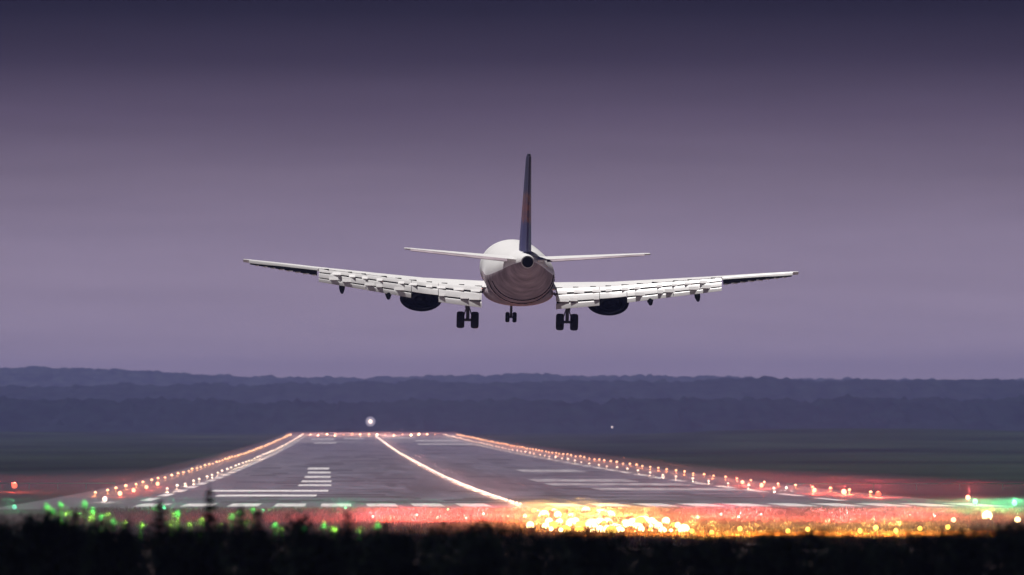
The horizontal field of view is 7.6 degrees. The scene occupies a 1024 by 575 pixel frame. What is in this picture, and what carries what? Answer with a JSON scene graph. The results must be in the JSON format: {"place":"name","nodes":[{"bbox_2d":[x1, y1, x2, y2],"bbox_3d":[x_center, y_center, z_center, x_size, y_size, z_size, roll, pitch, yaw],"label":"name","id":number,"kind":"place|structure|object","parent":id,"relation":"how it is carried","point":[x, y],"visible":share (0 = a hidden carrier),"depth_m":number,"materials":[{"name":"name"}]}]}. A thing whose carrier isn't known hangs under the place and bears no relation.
{"place":"outdoors","nodes":[
{"label":"outdoors","id":0,"kind":"place"},
{"bbox_2d":[292,436,469,442],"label":"concrete pavement","id":1,"kind":"structure","parent":0,"point":[317,439],"depth_m":2877.05,"materials":[{"name":"grey concrete"}]},
{"bbox_2d":[0,428,1023,542],"bbox_3d":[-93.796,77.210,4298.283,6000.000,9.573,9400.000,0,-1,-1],"label":"ground","id":2,"kind":"structure","parent":0,"point":[836,455],"depth_m":1642.66,"materials":[{"name":"green plant"}]},
{"bbox_2d":[0,516,14,567],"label":"shrub","id":3,"kind":"object","parent":2,"relation":"on","point":[7,528],"visible":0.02,"depth_m":118.75,"materials":[{"name":"black plant"}]},
{"bbox_2d":[11,482,17,491],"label":"mast lamp","id":4,"kind":"object","parent":2,"relation":"on","point":[14,485],"visible":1,"depth_m":768.74,"materials":[{"name":"red glass"}]},
{"bbox_2d":[0,513,34,574],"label":"shrub","id":5,"kind":"object","parent":2,"relation":"on","point":[4,553],"visible":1,"depth_m":104.37,"materials":[{"name":"black plant"}]},
{"bbox_2d":[4,514,35,568],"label":"fir sapling","id":6,"kind":"object","parent":2,"relation":"on","point":[28,517],"visible":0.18,"depth_m":112.82,"materials":[{"name":"black plant"}]},
{"bbox_2d":[0,517,68,574],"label":"shrub","id":7,"kind":"object","parent":2,"relation":"on","point":[29,526],"visible":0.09,"depth_m":112.21,"materials":[{"name":"black plant"}]},
{"bbox_2d":[3,510,72,537],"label":"shrub","id":8,"kind":"object","parent":2,"relation":"on","point":[17,529],"visible":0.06,"depth_m":119.52,"materials":[{"name":"black plant"}]},
{"bbox_2d":[7,515,95,574],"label":"shrub","id":9,"kind":"object","parent":2,"relation":"on","point":[56,559],"visible":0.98,"depth_m":103.67,"materials":[{"name":"black plant"}]},
{"bbox_2d":[0,483,114,488],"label":"rail fence","id":10,"kind":"object","parent":2,"relation":"on","point":[59,483],"visible":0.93,"depth_m":808.90,"materials":[{"name":"red metal"}]},
{"bbox_2d":[22,518,94,574],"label":"shrub","id":11,"kind":"object","parent":2,"relation":"on","point":[80,532],"visible":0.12,"depth_m":110.53,"materials":[{"name":"black plant"}]},
{"bbox_2d":[56,503,65,523],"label":"green threshold lamp","id":12,"kind":"object","parent":2,"relation":"on","point":[60,505],"visible":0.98,"depth_m":121.85,"materials":[{"name":"grey"}]},
{"bbox_2d":[68,510,86,572],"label":"fir sapling","id":13,"kind":"object","parent":2,"relation":"on","point":[76,514],"visible":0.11,"depth_m":113.83,"materials":[{"name":"black plant"}]},
{"bbox_2d":[79,502,90,530],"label":"green threshold lamp","id":14,"kind":"object","parent":2,"relation":"on","point":[84,504],"visible":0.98,"depth_m":119.98,"materials":[{"name":"grey"}]},
{"bbox_2d":[65,519,117,571],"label":"shrub","id":15,"kind":"object","parent":2,"relation":"on","point":[97,532],"visible":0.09,"depth_m":118.38,"materials":[{"name":"black plant"}]},
{"bbox_2d":[87,509,97,531],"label":"green threshold lamp","id":16,"kind":"object","parent":2,"relation":"on","point":[92,512],"visible":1,"depth_m":127.42,"materials":[{"name":"grey"}]},
{"bbox_2d":[84,521,135,574],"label":"shrub","id":17,"kind":"object","parent":2,"relation":"on","point":[122,526],"visible":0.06,"depth_m":117.36,"materials":[{"name":"black plant"}]},
{"bbox_2d":[81,529,164,574],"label":"shrub","id":18,"kind":"object","parent":2,"relation":"on","point":[122,541],"visible":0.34,"depth_m":108.84,"materials":[{"name":"black plant"}]},
{"bbox_2d":[122,516,140,574],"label":"fir sapling","id":19,"kind":"object","parent":2,"relation":"on","point":[128,529],"visible":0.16,"depth_m":113.85,"materials":[{"name":"black plant"}]},
{"bbox_2d":[135,523,145,538],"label":"green threshold lamp","id":20,"kind":"object","parent":2,"relation":"on","point":[140,525],"visible":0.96,"depth_m":122.51,"materials":[{"name":"grey"}]},
{"bbox_2d":[139,500,189,574],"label":"fir sapling","id":21,"kind":"object","parent":2,"relation":"on","point":[160,534],"visible":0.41,"depth_m":111.84,"materials":[{"name":"black plant"}]},
{"bbox_2d":[173,511,182,526],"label":"green threshold lamp","id":22,"kind":"object","parent":2,"relation":"on","point":[177,513],"visible":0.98,"depth_m":122.11,"materials":[{"name":"grey"}]},
{"bbox_2d":[146,525,228,574],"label":"shrub","id":23,"kind":"object","parent":2,"relation":"on","point":[190,556],"visible":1,"depth_m":105.67,"materials":[{"name":"black plant"}]},
{"bbox_2d":[149,524,229,574],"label":"shrub","id":24,"kind":"object","parent":2,"relation":"on","point":[179,531],"visible":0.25,"depth_m":112.23,"materials":[{"name":"black plant"}]},
{"bbox_2d":[194,481,230,574],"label":"fir sapling","id":25,"kind":"object","parent":2,"relation":"on","point":[209,516],"visible":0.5,"depth_m":111.87,"materials":[{"name":"black plant"}]},
{"bbox_2d":[203,521,250,570],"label":"shrub","id":26,"kind":"object","parent":2,"relation":"on","point":[225,530],"visible":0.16,"depth_m":118.15,"materials":[{"name":"black plant"}]},
{"bbox_2d":[227,515,236,544],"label":"green threshold lamp","id":27,"kind":"object","parent":2,"relation":"on","point":[231,517],"visible":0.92,"depth_m":121.83,"materials":[{"name":"grey"}]},
{"bbox_2d":[219,505,251,574],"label":"fir sapling","id":28,"kind":"object","parent":2,"relation":"on","point":[241,526],"visible":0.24,"depth_m":114.87,"materials":[{"name":"black plant"}]},
{"bbox_2d":[247,508,254,531],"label":"green threshold lamp","id":29,"kind":"object","parent":2,"relation":"on","point":[252,510],"visible":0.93,"depth_m":126.98,"materials":[{"name":"grey"}]},
{"bbox_2d":[224,508,283,573],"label":"fir sapling","id":30,"kind":"object","parent":2,"relation":"on","point":[258,515],"visible":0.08,"depth_m":112.88,"materials":[{"name":"black plant"}]},
{"bbox_2d":[219,529,294,574],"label":"shrub","id":31,"kind":"object","parent":2,"relation":"on","point":[241,553],"visible":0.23,"depth_m":110.59,"materials":[{"name":"black plant"}]},
{"bbox_2d":[224,526,315,574],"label":"shrub","id":32,"kind":"object","parent":2,"relation":"on","point":[262,548],"visible":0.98,"depth_m":104.18,"materials":[{"name":"black plant"}]},
{"bbox_2d":[271,523,278,542],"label":"green threshold lamp","id":33,"kind":"object","parent":2,"relation":"on","point":[275,525],"visible":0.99,"depth_m":125.91,"materials":[{"name":"grey"}]},
{"bbox_2d":[282,520,308,571],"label":"fir sapling","id":34,"kind":"object","parent":2,"relation":"on","point":[297,523],"visible":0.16,"depth_m":113.89,"materials":[{"name":"black plant"}]},
{"bbox_2d":[273,511,324,571],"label":"shrub","id":35,"kind":"object","parent":2,"relation":"on","point":[305,530],"visible":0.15,"depth_m":117.71,"materials":[{"name":"black plant"}]},
{"bbox_2d":[270,532,360,574],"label":"shrub","id":36,"kind":"object","parent":2,"relation":"on","point":[293,543],"visible":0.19,"depth_m":109.47,"materials":[{"name":"black plant"}]},
{"bbox_2d":[293,531,364,574],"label":"shrub","id":37,"kind":"object","parent":2,"relation":"on","point":[320,548],"visible":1,"depth_m":103.22,"materials":[{"name":"black plant"}]},
{"bbox_2d":[331,509,362,570],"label":"fir sapling","id":38,"kind":"object","parent":2,"relation":"on","point":[347,531],"visible":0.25,"depth_m":111.91,"materials":[{"name":"black plant"}]},
{"bbox_2d":[313,530,380,559],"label":"shrub","id":39,"kind":"object","parent":2,"relation":"on","point":[365,538],"visible":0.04,"depth_m":116.63,"materials":[{"name":"black plant"}]},
{"bbox_2d":[366,417,374,425],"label":"floodlight mast","id":40,"kind":"object","parent":2,"relation":"on","point":[370,421],"visible":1,"depth_m":3478.87,"materials":[{"name":"grey glass"}]},
{"bbox_2d":[374,521,391,549],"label":"fir sapling","id":41,"kind":"object","parent":2,"relation":"on","point":[385,526],"visible":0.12,"depth_m":115.93,"materials":[{"name":"black plant"}]},
{"bbox_2d":[357,528,412,547],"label":"shrub","id":42,"kind":"object","parent":2,"relation":"on","point":[376,532],"visible":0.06,"depth_m":118.15,"materials":[{"name":"black plant"}]},
{"bbox_2d":[358,526,435,574],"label":"shrub","id":43,"kind":"object","parent":2,"relation":"on","point":[393,566],"visible":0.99,"depth_m":103.11,"materials":[{"name":"black plant"}]},
{"bbox_2d":[388,527,455,574],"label":"shrub","id":44,"kind":"object","parent":2,"relation":"on","point":[427,560],"visible":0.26,"depth_m":112.44,"materials":[{"name":"black plant"}]},
{"bbox_2d":[426,527,447,571],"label":"fir sapling","id":45,"kind":"object","parent":2,"relation":"on","point":[432,532],"visible":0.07,"depth_m":113.94,"materials":[{"name":"black plant"}]},
{"bbox_2d":[418,520,474,572],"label":"shrub","id":46,"kind":"object","parent":2,"relation":"on","point":[442,533],"visible":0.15,"depth_m":118.30,"materials":[{"name":"black plant"}]},
{"bbox_2d":[455,519,540,565],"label":"shrub","id":47,"kind":"object","parent":2,"relation":"on","point":[489,530],"visible":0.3,"depth_m":118.68,"materials":[{"name":"black plant"}]},
{"bbox_2d":[0,393,1023,432],"bbox_3d":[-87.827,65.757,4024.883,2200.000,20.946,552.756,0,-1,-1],"label":"wood","id":48,"kind":"object","parent":2,"relation":"on","point":[631,414],"visible":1,"depth_m":3881.25,"materials":[{"name":"blue plant"}]},
{"bbox_2d":[0,435,1023,508],"bbox_3d":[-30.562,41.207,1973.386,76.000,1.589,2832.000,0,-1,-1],"label":"runway shoulder","id":49,"kind":"object","parent":2,"relation":"on","point":[89,498],"visible":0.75,"depth_m":864.70},
{"bbox_2d":[100,437,925,507],"bbox_3d":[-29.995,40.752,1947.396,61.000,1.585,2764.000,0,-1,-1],"label":"runway","id":50,"kind":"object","parent":2,"relation":"on","point":[425,483],"visible":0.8,"depth_m":899.21,"materials":[{"name":"grey asphalt"}]},
{"bbox_2d":[199,439,764,502],"bbox_3d":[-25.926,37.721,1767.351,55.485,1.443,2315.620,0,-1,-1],"label":"runway patch","id":51,"kind":"object","parent":50,"relation":"on","point":[455,499],"visible":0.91,"depth_m":829.27,"materials":[{"name":"grey asphalt"}]},
{"bbox_2d":[136,436,997,505],"bbox_3d":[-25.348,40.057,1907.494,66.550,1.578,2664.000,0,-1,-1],"label":"runway marking","id":52,"kind":"object","parent":50,"relation":"on","point":[537,480],"visible":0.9,"depth_m":766.36,"materials":[{"name":"paint"}]},
{"bbox_2d":[526,521,534,527],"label":"approach light","id":53,"kind":"object","parent":2,"relation":"on","point":[528,523],"visible":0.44,"depth_m":460.37,"materials":[{"name":"grey glass"}]},
{"bbox_2d":[539,510,548,515],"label":"approach light","id":54,"kind":"object","parent":2,"relation":"on","point":[542,512],"visible":0.34,"depth_m":517.88,"materials":[{"name":"grey glass"}]},
{"bbox_2d":[68,505,1023,548],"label":"tall grass","id":55,"kind":"structure","parent":2,"relation":"on","point":[194,517],"depth_m":495.65,"materials":[{"name":"plant"}]},
{"bbox_2d":[545,517,552,522],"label":"approach light","id":56,"kind":"object","parent":2,"relation":"on","point":[548,519],"visible":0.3,"depth_m":478.15,"materials":[{"name":"grey glass"}]},
{"bbox_2d":[549,521,557,527],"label":"approach light","id":57,"kind":"object","parent":2,"relation":"on","point":[552,523],"visible":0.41,"depth_m":460.66,"materials":[{"name":"yellow glass"}]},
{"bbox_2d":[554,511,561,516],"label":"approach light","id":58,"kind":"object","parent":2,"relation":"on","point":[556,513],"visible":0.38,"depth_m":511.11,"materials":[{"name":"grey glass"}]},
{"bbox_2d":[535,529,588,573],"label":"shrub","id":59,"kind":"object","parent":2,"relation":"on","point":[564,536],"visible":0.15,"depth_m":117.27,"materials":[{"name":"black plant"}]},
{"bbox_2d":[561,525,570,529],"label":"approach light","id":60,"kind":"object","parent":2,"relation":"on","point":[566,527],"visible":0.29,"depth_m":445.95,"materials":[{"name":"yellow glass"}]},
{"bbox_2d":[565,518,575,523],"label":"approach light","id":61,"kind":"object","parent":2,"relation":"on","point":[573,520],"visible":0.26,"depth_m":477.30,"materials":[{"name":"grey glass"}]},
{"bbox_2d":[568,507,577,511],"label":"approach light","id":62,"kind":"object","parent":2,"relation":"on","point":[572,508],"visible":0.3,"depth_m":541.85,"materials":[{"name":"yellow glass"}]},
{"bbox_2d":[575,521,582,526],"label":"approach light","id":63,"kind":"object","parent":2,"relation":"on","point":[578,523],"visible":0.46,"depth_m":461.98,"materials":[{"name":"yellow glass"}]},
{"bbox_2d":[581,506,589,510],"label":"approach light","id":64,"kind":"object","parent":2,"relation":"on","point":[585,508],"visible":0.3,"depth_m":544.96,"materials":[{"name":"grey"}]},
{"bbox_2d":[585,519,596,527],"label":"approach light","id":65,"kind":"object","parent":2,"relation":"on","point":[588,522],"visible":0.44,"depth_m":460.08,"materials":[{"name":"grey"}]},
{"bbox_2d":[558,533,635,574],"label":"shrub","id":66,"kind":"object","parent":2,"relation":"on","point":[600,547],"visible":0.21,"depth_m":109.49,"materials":[{"name":"black plant"}]},
{"bbox_2d":[561,522,634,574],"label":"shrub","id":67,"kind":"object","parent":2,"relation":"on","point":[612,554],"visible":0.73,"depth_m":105.84,"materials":[{"name":"black plant"}]},
{"bbox_2d":[595,517,603,523],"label":"approach light","id":68,"kind":"object","parent":2,"relation":"on","point":[598,520],"visible":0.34,"depth_m":477.32,"materials":[{"name":"grey glass"}]},
{"bbox_2d":[596,525,602,531],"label":"approach light","id":69,"kind":"object","parent":2,"relation":"on","point":[599,527],"visible":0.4,"depth_m":446.12,"materials":[{"name":"grey"}]},
{"bbox_2d":[565,526,639,574],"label":"shrub","id":70,"kind":"object","parent":2,"relation":"on","point":[625,544],"visible":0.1,"depth_m":116.63,"materials":[{"name":"black plant"}]},
{"bbox_2d":[598,510,608,515],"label":"approach light","id":71,"kind":"object","parent":2,"relation":"on","point":[603,512],"visible":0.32,"depth_m":513.52,"materials":[{"name":"yellow glass"}]},
{"bbox_2d":[605,525,616,531],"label":"approach light","id":72,"kind":"object","parent":2,"relation":"on","point":[611,526],"visible":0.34,"depth_m":442.39,"materials":[{"name":"yellow glass"}]},
{"bbox_2d":[607,510,615,515],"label":"approach light","id":73,"kind":"object","parent":2,"relation":"on","point":[611,512],"visible":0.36,"depth_m":514.70,"materials":[{"name":"grey glass"}]},
{"bbox_2d":[616,526,624,531],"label":"approach light","id":74,"kind":"object","parent":2,"relation":"on","point":[621,528],"visible":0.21,"depth_m":444.37,"materials":[{"name":"grey glass"}]},
{"bbox_2d":[632,522,643,527],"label":"approach light","id":75,"kind":"object","parent":2,"relation":"on","point":[639,524],"visible":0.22,"depth_m":461.12,"materials":[{"name":"grey glass"}]},
{"bbox_2d":[635,516,645,522],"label":"approach light","id":76,"kind":"object","parent":2,"relation":"on","point":[640,519],"visible":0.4,"depth_m":481.55,"materials":[{"name":"yellow"}]},
{"bbox_2d":[342,565,939,574],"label":"bank grass","id":77,"kind":"structure","parent":2,"relation":"on","point":[551,570],"depth_m":111.01,"materials":[{"name":"black plant"}]},
{"bbox_2d":[654,522,662,528],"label":"approach light","id":78,"kind":"object","parent":2,"relation":"on","point":[658,524],"visible":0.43,"depth_m":458.06,"materials":[{"name":"grey glass"}]},
{"bbox_2d":[628,539,696,573],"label":"shrub","id":79,"kind":"object","parent":2,"relation":"on","point":[668,546],"visible":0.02,"depth_m":117.42,"materials":[{"name":"black plant"}]},
{"bbox_2d":[658,526,666,531],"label":"approach light","id":80,"kind":"object","parent":2,"relation":"on","point":[660,529],"visible":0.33,"depth_m":442.70,"materials":[{"name":"grey glass"}]},
{"bbox_2d":[662,517,669,523],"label":"approach light","id":81,"kind":"object","parent":2,"relation":"on","point":[666,519],"visible":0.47,"depth_m":479.13,"materials":[{"name":"grey glass"}]},
{"bbox_2d":[624,538,708,574],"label":"shrub","id":82,"kind":"object","parent":2,"relation":"on","point":[654,545],"visible":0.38,"depth_m":110.18,"materials":[{"name":"black plant"}]},
{"bbox_2d":[678,524,689,531],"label":"approach light","id":83,"kind":"object","parent":2,"relation":"on","point":[684,527],"visible":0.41,"depth_m":445.82,"materials":[{"name":"grey glass"}]},
{"bbox_2d":[675,535,754,574],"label":"shrub","id":84,"kind":"object","parent":2,"relation":"on","point":[695,542],"visible":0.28,"depth_m":110.74,"materials":[{"name":"black plant"}]},
{"bbox_2d":[704,539,751,573],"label":"shrub","id":85,"kind":"object","parent":2,"relation":"on","point":[733,546],"visible":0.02,"depth_m":120.10,"materials":[{"name":"black plant"}]},
{"bbox_2d":[681,531,776,574],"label":"shrub","id":86,"kind":"object","parent":2,"relation":"on","point":[719,568],"visible":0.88,"depth_m":104.56,"materials":[{"name":"black plant"}]},
{"bbox_2d":[723,528,798,568],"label":"shrub","id":87,"kind":"object","parent":2,"relation":"on","point":[758,537],"visible":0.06,"depth_m":119.89,"materials":[{"name":"black plant"}]},
{"bbox_2d":[747,528,814,573],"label":"shrub","id":88,"kind":"object","parent":2,"relation":"on","point":[772,549],"visible":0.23,"depth_m":111.28,"materials":[{"name":"black plant"}]},
{"bbox_2d":[768,527,860,570],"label":"shrub","id":89,"kind":"object","parent":2,"relation":"on","point":[813,538],"visible":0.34,"depth_m":118.04,"materials":[{"name":"black plant"}]},
{"bbox_2d":[826,533,900,553],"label":"shrub","id":90,"kind":"object","parent":2,"relation":"on","point":[874,539],"visible":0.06,"depth_m":117.86,"materials":[{"name":"black plant"}]},
{"bbox_2d":[786,483,1023,489],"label":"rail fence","id":91,"kind":"object","parent":2,"relation":"on","point":[905,483],"visible":0.89,"depth_m":800.83,"materials":[{"name":"red"}]},
{"bbox_2d":[883,528,940,569],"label":"shrub","id":92,"kind":"object","parent":2,"relation":"on","point":[907,534],"visible":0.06,"depth_m":116.26,"materials":[{"name":"black plant"}]},
{"bbox_2d":[873,526,957,574],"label":"shrub","id":93,"kind":"object","parent":2,"relation":"on","point":[926,566],"visible":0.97,"depth_m":105.03,"materials":[{"name":"black plant"}]},
{"bbox_2d":[910,524,993,574],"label":"shrub","id":94,"kind":"object","parent":2,"relation":"on","point":[957,536],"visible":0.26,"depth_m":112.81,"materials":[{"name":"black plant"}]},
{"bbox_2d":[916,529,1004,574],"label":"shrub","id":95,"kind":"object","parent":2,"relation":"on","point":[969,539],"visible":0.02,"depth_m":116.18,"materials":[{"name":"black plant"}]},
{"bbox_2d":[981,510,991,519],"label":"mast lamp","id":96,"kind":"object","parent":2,"relation":"on","point":[986,514],"visible":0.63,"depth_m":500.45,"materials":[{"name":"grey glass"}]},
{"bbox_2d":[950,522,1023,574],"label":"shrub","id":97,"kind":"object","parent":2,"relation":"on","point":[969,558],"visible":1,"depth_m":104.03,"materials":[{"name":"black plant"}]},
{"bbox_2d":[975,520,1023,574],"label":"shrub","id":98,"kind":"object","parent":2,"relation":"on","point":[1008,534],"visible":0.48,"depth_m":112.77,"materials":[{"name":"black plant"}]},
{"bbox_2d":[1011,500,1017,510],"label":"mast lamp","id":99,"kind":"object","parent":2,"relation":"on","point":[1014,503],"visible":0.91,"depth_m":540.63,"materials":[{"name":"grey glass"}]},
{"bbox_2d":[0,376,1023,404],"bbox_3d":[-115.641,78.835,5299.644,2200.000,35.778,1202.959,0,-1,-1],"label":"wooded hills","id":100,"kind":"structure","parent":0,"point":[571,391],"depth_m":5084.09,"materials":[{"name":"blue plant"}]},
{"bbox_2d":[0,366,1023,386],"bbox_3d":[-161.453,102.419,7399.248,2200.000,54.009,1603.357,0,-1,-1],"label":"distant wooded hills","id":101,"kind":"structure","parent":0,"point":[32,376],"depth_m":7178.22,"materials":[{"name":"blue plant"}]},
{"bbox_2d":[0,0,1023,379],"label":"sky","id":102,"kind":"structure","parent":0,"point":[871,151],"materials":[{"name":"purple"}]},
{"bbox_2d":[243,154,797,330],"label":"airliner","id":103,"kind":"object","parent":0,"point":[520,272],"visible":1,"depth_m":396.71,"materials":[{"name":"white paint"}]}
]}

